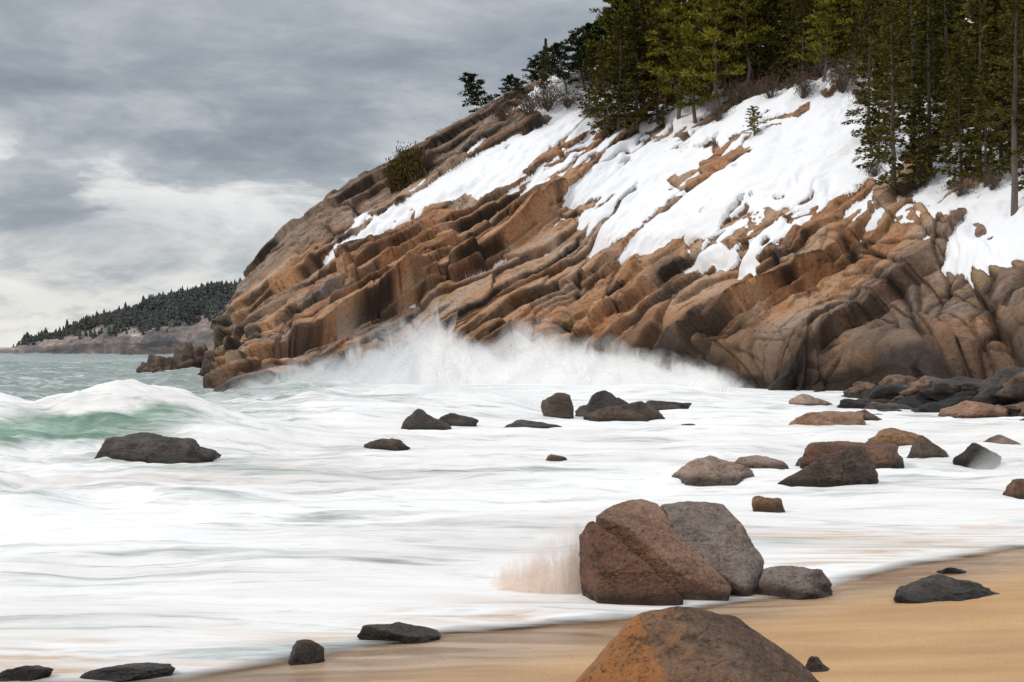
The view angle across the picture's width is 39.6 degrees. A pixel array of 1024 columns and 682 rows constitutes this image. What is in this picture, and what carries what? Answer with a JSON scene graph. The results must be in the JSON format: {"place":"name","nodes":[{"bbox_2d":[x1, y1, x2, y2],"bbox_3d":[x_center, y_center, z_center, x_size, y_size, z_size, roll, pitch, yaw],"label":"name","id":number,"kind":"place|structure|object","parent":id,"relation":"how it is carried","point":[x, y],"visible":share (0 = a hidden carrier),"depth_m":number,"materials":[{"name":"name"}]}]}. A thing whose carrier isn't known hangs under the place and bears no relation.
{"place":"outdoors","nodes":[
{"label":"outdoors","id":0,"kind":"place"},
{"bbox_2d":[0,292,227,354],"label":"distant headland","id":1,"kind":"structure","parent":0,"point":[161,340],"depth_m":644.31,"materials":[{"name":"stone"}]},
{"bbox_2d":[12,278,241,346],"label":"distant forest","id":2,"kind":"object","parent":1,"relation":"on","point":[159,310],"visible":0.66,"depth_m":676.09,"materials":[{"name":"green plant"}]},
{"bbox_2d":[0,0,972,346],"label":"sky","id":3,"kind":"structure","parent":0,"point":[148,147],"materials":[{"name":"grey"}]},
{"bbox_2d":[0,347,1023,681],"bbox_3d":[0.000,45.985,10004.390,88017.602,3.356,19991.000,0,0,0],"label":"sea water","id":4,"kind":"structure","parent":0,"point":[288,519],"depth_m":27.52,"materials":[{"name":"liquid"}]},
{"bbox_2d":[136,362,165,372],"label":"offshore rock","id":5,"kind":"object","parent":4,"relation":"in","point":[147,367],"visible":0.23,"depth_m":149.23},
{"bbox_2d":[94,432,220,463],"bbox_3d":[-9.579,3.391,37.812,3.611,1.819,2.938,0,0,15],"label":"tidal boulder","id":6,"kind":"object","parent":4,"relation":"in","point":[146,447],"visible":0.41,"depth_m":36.93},
{"bbox_2d":[147,354,175,370],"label":"offshore rock","id":7,"kind":"object","parent":4,"relation":"in","point":[165,363],"visible":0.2,"depth_m":158.96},
{"bbox_2d":[174,342,203,367],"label":"offshore rock","id":8,"kind":"object","parent":4,"relation":"in","point":[186,352],"visible":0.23,"depth_m":167.17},
{"bbox_2d":[364,438,409,450],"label":"tidal boulder","id":9,"kind":"object","parent":4,"relation":"in","point":[391,444],"visible":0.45,"depth_m":41.10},
{"bbox_2d":[257,391,540,408],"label":"rolling foam","id":10,"kind":"object","parent":4,"relation":"on","point":[536,403],"visible":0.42,"depth_m":69.79,"materials":[{"name":"white"}]},
{"bbox_2d":[401,409,451,429],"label":"tidal boulder","id":11,"kind":"object","parent":4,"relation":"in","point":[419,419],"visible":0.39,"depth_m":51.17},
{"bbox_2d":[439,413,478,426],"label":"tidal boulder","id":12,"kind":"object","parent":4,"relation":"in","point":[452,419],"visible":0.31,"depth_m":53.35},
{"bbox_2d":[248,319,733,392],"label":"breaking wave spray","id":13,"kind":"object","parent":4,"relation":"on","point":[435,359],"visible":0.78,"depth_m":103.14,"materials":[{"name":"white"}]},
{"bbox_2d":[503,419,561,428],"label":"tidal boulder","id":14,"kind":"object","parent":4,"relation":"in","point":[525,423],"visible":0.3,"depth_m":51.95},
{"bbox_2d":[541,393,573,418],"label":"tidal boulder","id":15,"kind":"object","parent":4,"relation":"in","point":[557,405],"visible":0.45,"depth_m":58.78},
{"bbox_2d":[575,390,627,416],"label":"tidal boulder","id":16,"kind":"object","parent":4,"relation":"in","point":[600,399],"visible":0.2,"depth_m":60.35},
{"bbox_2d":[583,401,664,421],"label":"tidal boulder","id":17,"kind":"object","parent":4,"relation":"in","point":[639,411],"visible":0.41,"depth_m":57.49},
{"bbox_2d":[646,400,691,409],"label":"tidal boulder","id":18,"kind":"object","parent":4,"relation":"in","point":[663,405],"visible":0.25,"depth_m":68.18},
{"bbox_2d":[672,455,754,486],"bbox_3d":[4.552,3.178,32.051,1.852,1.221,1.455,0,0,0],"label":"tidal boulder","id":19,"kind":"object","parent":4,"relation":"in","point":[709,470],"visible":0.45,"depth_m":31.62,"materials":[{"name":"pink stone"}]},
{"bbox_2d":[735,455,788,469],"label":"tidal boulder","id":20,"kind":"object","parent":4,"relation":"in","point":[755,462],"visible":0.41,"depth_m":35.02,"materials":[{"name":"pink stone"}]},
{"bbox_2d":[752,496,784,512],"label":"tidal boulder","id":21,"kind":"object","parent":4,"relation":"on","point":[765,504],"visible":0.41,"depth_m":25.97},
{"bbox_2d":[789,394,832,405],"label":"tidal boulder","id":22,"kind":"object","parent":4,"relation":"in","point":[805,399],"visible":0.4,"depth_m":72.71,"materials":[{"name":"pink stone"}]},
{"bbox_2d":[789,411,865,425],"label":"tidal boulder","id":23,"kind":"object","parent":4,"relation":"in","point":[832,418],"visible":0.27,"depth_m":51.30,"materials":[{"name":"brown stone"}]},
{"bbox_2d":[777,446,878,486],"bbox_3d":[6.910,2.837,31.410,2.265,1.087,1.712,0,0,0],"label":"wedge boulder","id":24,"kind":"object","parent":4,"relation":"in","point":[853,465],"visible":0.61,"depth_m":30.89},
{"bbox_2d":[795,441,904,468],"bbox_3d":[8.541,3.369,36.190,2.816,1.651,2.381,0,0,0],"label":"tidal boulder","id":25,"kind":"object","parent":4,"relation":"in","point":[884,455],"visible":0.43,"depth_m":35.32,"materials":[{"name":"brown stone"}]},
{"bbox_2d":[847,381,876,397],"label":"shore rock","id":26,"kind":"object","parent":4,"relation":"in","point":[859,387],"visible":0.52,"depth_m":84.36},
{"bbox_2d":[837,399,891,408],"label":"shore rock","id":27,"kind":"object","parent":4,"relation":"in","point":[853,403],"visible":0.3,"depth_m":72.00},
{"bbox_2d":[863,384,908,398],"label":"shore rock","id":28,"kind":"object","parent":4,"relation":"in","point":[889,391],"visible":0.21,"depth_m":77.17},
{"bbox_2d":[870,403,914,409],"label":"shore rock","id":29,"kind":"object","parent":4,"relation":"in","point":[889,406],"visible":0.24,"depth_m":66.92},
{"bbox_2d":[865,428,920,445],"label":"tidal boulder","id":30,"kind":"object","parent":4,"relation":"in","point":[898,437],"visible":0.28,"depth_m":42.30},
{"bbox_2d":[878,374,917,384],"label":"shore rock","id":31,"kind":"object","parent":4,"relation":"on","point":[897,379],"visible":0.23,"depth_m":79.04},
{"bbox_2d":[897,394,935,407],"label":"shore rock","id":32,"kind":"object","parent":4,"relation":"in","point":[915,401],"visible":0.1,"depth_m":70.62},
{"bbox_2d":[899,375,940,395],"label":"shore rock","id":33,"kind":"object","parent":4,"relation":"in","point":[915,387],"visible":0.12,"depth_m":71.42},
{"bbox_2d":[907,435,948,457],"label":"tidal boulder","id":34,"kind":"object","parent":4,"relation":"in","point":[923,446],"visible":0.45,"depth_m":38.12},
{"bbox_2d":[911,402,958,412],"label":"shore rock","id":35,"kind":"object","parent":4,"relation":"in","point":[932,407],"visible":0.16,"depth_m":65.65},
{"bbox_2d":[919,377,982,401],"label":"shore rock","id":36,"kind":"object","parent":4,"relation":"in","point":[938,390],"visible":0.34,"depth_m":69.61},
{"bbox_2d":[938,400,1008,418],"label":"tidal boulder","id":37,"kind":"object","parent":4,"relation":"in","point":[967,409],"visible":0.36,"depth_m":59.95,"materials":[{"name":"brown stone"}]},
{"bbox_2d":[952,443,1001,469],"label":"tidal boulder","id":38,"kind":"object","parent":4,"relation":"in","point":[975,456],"visible":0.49,"depth_m":36.52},
{"bbox_2d":[972,367,1023,404],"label":"shore rock","id":39,"kind":"object","parent":4,"relation":"in","point":[989,388],"visible":0.48,"depth_m":62.44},
{"bbox_2d":[994,380,1023,404],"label":"shore rock","id":40,"kind":"object","parent":4,"relation":"in","point":[1006,395],"visible":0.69,"depth_m":60.69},
{"bbox_2d":[1003,478,1023,498],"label":"tidal boulder","id":41,"kind":"object","parent":4,"relation":"in","point":[1014,488],"visible":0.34,"depth_m":27.79,"materials":[{"name":"brown stone"}]},
{"bbox_2d":[39,545,1023,681],"bbox_3d":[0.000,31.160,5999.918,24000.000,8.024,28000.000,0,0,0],"label":"sandy beach","id":42,"kind":"structure","parent":0,"point":[865,627],"depth_m":14.12,"materials":[{"name":"sand"}]},
{"bbox_2d":[0,665,53,681],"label":"beach rock","id":43,"kind":"object","parent":42,"relation":"on","point":[27,673],"visible":0.93,"depth_m":12.77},
{"bbox_2d":[80,662,174,681],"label":"beach rock","id":44,"kind":"object","parent":42,"relation":"on","point":[136,672],"visible":0.94,"depth_m":12.82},
{"bbox_2d":[288,639,324,664],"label":"beach rock","id":45,"kind":"object","parent":42,"relation":"on","point":[305,651],"visible":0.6,"depth_m":13.57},
{"bbox_2d":[357,622,440,643],"bbox_3d":[-1.155,3.106,14.680,0.848,0.421,0.606,0,0,0],"label":"beach rock","id":46,"kind":"object","parent":42,"relation":"on","point":[398,633],"visible":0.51,"depth_m":14.46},
{"bbox_2d":[579,499,763,605],"bbox_3d":[1.891,2.645,17.416,2.402,1.331,1.896,0,0,-25],"label":"split boulder","id":47,"kind":"object","parent":42,"relation":"on","point":[640,552],"visible":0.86,"depth_m":16.98,"materials":[{"name":"brown stone"}]},
{"bbox_2d":[575,606,818,681],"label":"foreground boulder","id":48,"kind":"object","parent":42,"relation":"on","point":[680,644],"visible":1,"depth_m":11.21,"materials":[{"name":"stone"}]},
{"bbox_2d":[755,565,832,599],"bbox_3d":[3.399,3.143,17.311,0.999,0.790,0.802,0,0,37],"label":"beach rock","id":49,"kind":"object","parent":42,"relation":"on","point":[791,582],"visible":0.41,"depth_m":17.05,"materials":[{"name":"grey stone"}]},
{"bbox_2d":[805,656,829,671],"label":"beach rock","id":50,"kind":"object","parent":42,"relation":"on","point":[814,664],"visible":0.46,"depth_m":12.62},
{"bbox_2d":[893,574,999,603],"bbox_3d":[5.169,3.137,16.749,1.522,0.721,1.071,0,0,0],"label":"beach rock","id":51,"kind":"object","parent":42,"relation":"on","point":[935,588],"visible":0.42,"depth_m":16.62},
{"bbox_2d":[495,533,581,594],"bbox_3d":[0.526,2.701,17.530,1.736,0.951,0.816,0,0,0],"label":"wave splash","id":52,"kind":"object","parent":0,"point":[538,578],"visible":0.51,"depth_m":17.43,"materials":[{"name":"white"}]},
{"bbox_2d":[197,2,1023,391],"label":"rocky headland","id":53,"kind":"structure","parent":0,"point":[791,246],"depth_m":132.80,"materials":[{"name":"stone"}]},
{"bbox_2d":[378,150,410,191],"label":"shrub","id":54,"kind":"object","parent":53,"relation":"on","point":[395,174],"visible":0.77,"depth_m":172.10,"materials":[{"name":"green plant"}]},
{"bbox_2d":[388,138,430,184],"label":"shrub","id":55,"kind":"object","parent":53,"relation":"on","point":[413,166],"visible":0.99,"depth_m":169.89,"materials":[{"name":"green plant"}]},
{"bbox_2d":[457,72,500,112],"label":"windswept pine tree","id":56,"kind":"object","parent":53,"relation":"on","point":[471,85],"visible":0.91,"depth_m":192.19,"materials":[{"name":"green plant"}]},
{"bbox_2d":[487,99,518,120],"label":"shrub","id":57,"kind":"object","parent":53,"relation":"on","point":[501,116],"visible":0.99,"depth_m":173.98,"materials":[{"name":"brown plant"}]},
{"bbox_2d":[508,82,552,117],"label":"shrub","id":58,"kind":"object","parent":53,"relation":"on","point":[529,108],"visible":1,"depth_m":172.80,"materials":[{"name":"brown plant"}]},
{"bbox_2d":[520,57,547,83],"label":"windswept pine tree","id":59,"kind":"object","parent":53,"relation":"on","point":[533,71],"visible":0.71,"depth_m":193.17,"materials":[{"name":"green plant"}]},
{"bbox_2d":[538,38,549,95],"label":"spruce tree","id":60,"kind":"object","parent":53,"relation":"on","point":[544,51],"visible":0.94,"depth_m":177.81,"materials":[{"name":"green plant"}]},
{"bbox_2d":[524,73,569,111],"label":"shrub","id":61,"kind":"object","parent":53,"relation":"on","point":[549,102],"visible":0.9,"depth_m":174.70,"materials":[{"name":"brown plant"}]},
{"bbox_2d":[536,41,582,91],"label":"windswept pine tree","id":62,"kind":"object","parent":53,"relation":"on","point":[555,51],"visible":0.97,"depth_m":178.10,"materials":[{"name":"green plant"}]},
{"bbox_2d":[547,78,583,110],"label":"shrub","id":63,"kind":"object","parent":53,"relation":"on","point":[571,99],"visible":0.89,"depth_m":175.25,"materials":[{"name":"brown plant"}]},
{"bbox_2d":[556,30,595,85],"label":"windswept pine tree","id":64,"kind":"object","parent":53,"relation":"on","point":[573,39],"visible":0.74,"depth_m":179.54,"materials":[{"name":"green plant"}]},
{"bbox_2d":[575,49,599,118],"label":"spruce tree","id":65,"kind":"object","parent":53,"relation":"on","point":[589,62],"visible":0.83,"depth_m":170.84,"materials":[{"name":"green plant"}]},
{"bbox_2d":[577,32,609,76],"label":"windswept pine tree","id":66,"kind":"object","parent":53,"relation":"on","point":[591,37],"visible":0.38,"depth_m":178.28,"materials":[{"name":"green plant"}]},
{"bbox_2d":[583,38,622,136],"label":"spruce tree","id":67,"kind":"object","parent":53,"relation":"on","point":[601,62],"visible":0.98,"depth_m":165.26,"materials":[{"name":"green plant"}]},
{"bbox_2d":[590,9,643,131],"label":"spruce tree","id":68,"kind":"object","parent":53,"relation":"on","point":[621,21],"visible":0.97,"depth_m":165.45,"materials":[{"name":"green plant"}]},
{"bbox_2d":[583,0,653,98],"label":"pitch pine tree","id":69,"kind":"object","parent":53,"relation":"on","point":[624,7],"visible":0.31,"depth_m":173.21,"materials":[{"name":"green plant"}]},
{"bbox_2d":[612,0,662,130],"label":"spruce tree","id":70,"kind":"object","parent":53,"relation":"on","point":[635,13],"visible":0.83,"depth_m":166.75,"materials":[{"name":"green plant"}]},
{"bbox_2d":[635,0,677,124],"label":"spruce tree","id":71,"kind":"object","parent":53,"relation":"on","point":[657,25],"visible":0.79,"depth_m":166.75,"materials":[{"name":"green plant"}]},
{"bbox_2d":[640,0,689,96],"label":"pitch pine tree","id":72,"kind":"object","parent":53,"relation":"on","point":[650,10],"visible":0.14,"depth_m":170.77,"materials":[{"name":"green plant"}]},
{"bbox_2d":[636,0,723,119],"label":"pitch pine tree","id":73,"kind":"object","parent":53,"relation":"on","point":[674,13],"visible":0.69,"depth_m":163.16,"materials":[{"name":"green plant"}]},
{"bbox_2d":[663,0,730,123],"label":"pitch pine tree","id":74,"kind":"object","parent":53,"relation":"on","point":[700,85],"visible":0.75,"depth_m":160.31,"materials":[{"name":"green plant"}]},
{"bbox_2d":[678,0,746,113],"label":"pitch pine tree","id":75,"kind":"object","parent":53,"relation":"on","point":[718,35],"visible":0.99,"depth_m":157.69,"materials":[{"name":"green plant"}]},
{"bbox_2d":[697,95,734,121],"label":"shrub","id":76,"kind":"object","parent":53,"relation":"on","point":[716,116],"visible":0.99,"depth_m":152.03,"materials":[{"name":"brown plant"}]},
{"bbox_2d":[697,0,765,92],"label":"pitch pine tree","id":77,"kind":"object","parent":53,"relation":"on","point":[739,57],"visible":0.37,"depth_m":159.06,"materials":[{"name":"green plant"}]},
{"bbox_2d":[716,70,760,108],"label":"shrub","id":78,"kind":"object","parent":53,"relation":"on","point":[736,95],"visible":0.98,"depth_m":156.41,"materials":[{"name":"brown plant"}]},
{"bbox_2d":[717,0,761,82],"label":"spruce tree","id":79,"kind":"object","parent":53,"relation":"on","point":[740,38],"visible":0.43,"depth_m":159.22,"materials":[{"name":"green plant"}]},
{"bbox_2d":[713,0,777,84],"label":"pitch pine tree","id":80,"kind":"object","parent":53,"relation":"on","point":[752,7],"visible":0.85,"depth_m":157.69,"materials":[{"name":"green plant"}]},
{"bbox_2d":[729,0,771,78],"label":"spruce tree","id":81,"kind":"object","parent":53,"relation":"on","point":[758,68],"visible":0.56,"depth_m":159.13,"materials":[{"name":"green plant"}]},
{"bbox_2d":[741,106,766,135],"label":"young pine tree","id":82,"kind":"object","parent":53,"relation":"on","point":[756,117],"visible":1,"depth_m":143.49,"materials":[{"name":"green plant"}]},
{"bbox_2d":[756,61,784,98],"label":"shrub","id":83,"kind":"object","parent":53,"relation":"on","point":[768,93],"visible":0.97,"depth_m":151.58,"materials":[{"name":"brown plant"}]},
{"bbox_2d":[756,0,789,76],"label":"spruce tree","id":84,"kind":"object","parent":53,"relation":"on","point":[770,44],"visible":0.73,"depth_m":158.82,"materials":[{"name":"green plant"}]},
{"bbox_2d":[756,0,790,73],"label":"spruce tree","id":85,"kind":"object","parent":53,"relation":"on","point":[765,8],"visible":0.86,"depth_m":158.70,"materials":[{"name":"green plant"}]},
{"bbox_2d":[768,0,813,78],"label":"spruce tree","id":86,"kind":"object","parent":53,"relation":"on","point":[790,14],"visible":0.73,"depth_m":157.28,"materials":[{"name":"green plant"}]},
{"bbox_2d":[781,0,819,81],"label":"spruce tree","id":87,"kind":"object","parent":53,"relation":"on","point":[799,21],"visible":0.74,"depth_m":154.93,"materials":[{"name":"green plant"}]},
{"bbox_2d":[780,59,826,98],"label":"shrub","id":88,"kind":"object","parent":53,"relation":"on","point":[803,85],"visible":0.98,"depth_m":147.26,"materials":[{"name":"brown plant"}]},
{"bbox_2d":[788,0,860,81],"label":"pitch pine tree","id":89,"kind":"object","parent":53,"relation":"on","point":[817,44],"visible":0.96,"depth_m":149.43,"materials":[{"name":"green plant"}]},
{"bbox_2d":[823,3,850,73],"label":"spruce tree","id":90,"kind":"object","parent":53,"relation":"on","point":[839,37],"visible":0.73,"depth_m":150.24,"materials":[{"name":"green plant"}]},
{"bbox_2d":[819,42,861,92],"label":"shrub","id":91,"kind":"object","parent":53,"relation":"on","point":[840,83],"visible":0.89,"depth_m":146.02,"materials":[{"name":"brown plant"}]},
{"bbox_2d":[838,10,868,78],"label":"spruce tree","id":92,"kind":"object","parent":53,"relation":"on","point":[855,36],"visible":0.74,"depth_m":146.95,"materials":[{"name":"green plant"}]},
{"bbox_2d":[841,0,898,140],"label":"spruce tree","id":93,"kind":"object","parent":53,"relation":"on","point":[873,10],"visible":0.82,"depth_m":128.03,"materials":[{"name":"green plant"}]},
{"bbox_2d":[854,56,904,162],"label":"spruce tree","id":94,"kind":"object","parent":53,"relation":"on","point":[875,121],"visible":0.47,"depth_m":122.51,"materials":[{"name":"green plant"}]},
{"bbox_2d":[854,0,930,192],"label":"spruce tree","id":95,"kind":"object","parent":53,"relation":"on","point":[885,116],"visible":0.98,"depth_m":112.43,"materials":[{"name":"green plant"}]},
{"bbox_2d":[872,0,917,105],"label":"spruce tree","id":96,"kind":"object","parent":53,"relation":"on","point":[898,44],"visible":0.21,"depth_m":136.75,"materials":[{"name":"green plant"}]},
{"bbox_2d":[881,174,930,196],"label":"shrub","id":97,"kind":"object","parent":53,"relation":"on","point":[905,187],"visible":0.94,"depth_m":112.10,"materials":[{"name":"brown plant"}]},
{"bbox_2d":[889,0,945,152],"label":"spruce tree","id":98,"kind":"object","parent":53,"relation":"on","point":[912,22],"visible":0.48,"depth_m":118.59,"materials":[{"name":"green plant"}]},
{"bbox_2d":[902,91,940,190],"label":"spruce tree","id":99,"kind":"object","parent":53,"relation":"on","point":[919,99],"visible":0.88,"depth_m":112.58,"materials":[{"name":"green plant"}]},
{"bbox_2d":[890,0,957,175],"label":"spruce tree","id":100,"kind":"object","parent":53,"relation":"on","point":[928,76],"visible":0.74,"depth_m":114.19,"materials":[{"name":"green plant"}]},
{"bbox_2d":[917,0,977,149],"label":"spruce tree","id":101,"kind":"object","parent":53,"relation":"on","point":[950,15],"visible":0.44,"depth_m":119.54,"materials":[{"name":"green plant"}]},
{"bbox_2d":[937,174,977,198],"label":"shrub","id":102,"kind":"object","parent":53,"relation":"on","point":[956,189],"visible":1,"depth_m":106.72,"materials":[{"name":"brown plant"}]},
{"bbox_2d":[926,44,990,188],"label":"spruce tree","id":103,"kind":"object","parent":53,"relation":"on","point":[958,64],"visible":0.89,"depth_m":109.12,"materials":[{"name":"green plant"}]},
{"bbox_2d":[935,0,1012,172],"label":"spruce tree","id":104,"kind":"object","parent":53,"relation":"on","point":[983,30],"visible":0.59,"depth_m":110.32,"materials":[{"name":"green plant"}]},
{"bbox_2d":[956,59,1010,187],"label":"spruce tree","id":105,"kind":"object","parent":53,"relation":"on","point":[987,103],"visible":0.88,"depth_m":107.21,"materials":[{"name":"green plant"}]},
{"bbox_2d":[973,170,1008,189],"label":"shrub","id":106,"kind":"object","parent":53,"relation":"on","point":[990,183],"visible":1,"depth_m":105.16,"materials":[{"name":"brown plant"}]},
{"bbox_2d":[969,0,1021,165],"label":"spruce tree","id":107,"kind":"object","parent":53,"relation":"on","point":[998,7],"visible":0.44,"depth_m":110.68,"materials":[{"name":"green plant"}]},
{"bbox_2d":[976,0,1023,215],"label":"spruce tree","id":108,"kind":"object","parent":53,"relation":"on","point":[1014,29],"visible":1,"depth_m":97.24,"materials":[{"name":"green plant"}]},
{"bbox_2d":[993,4,1023,190],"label":"spruce tree","id":109,"kind":"object","parent":53,"relation":"on","point":[1007,156],"visible":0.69,"depth_m":98.76,"materials":[{"name":"green plant"}]},
{"bbox_2d":[996,49,1023,177],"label":"spruce tree","id":110,"kind":"object","parent":53,"relation":"on","point":[1008,133],"visible":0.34,"depth_m":105.53,"materials":[{"name":"green plant"}]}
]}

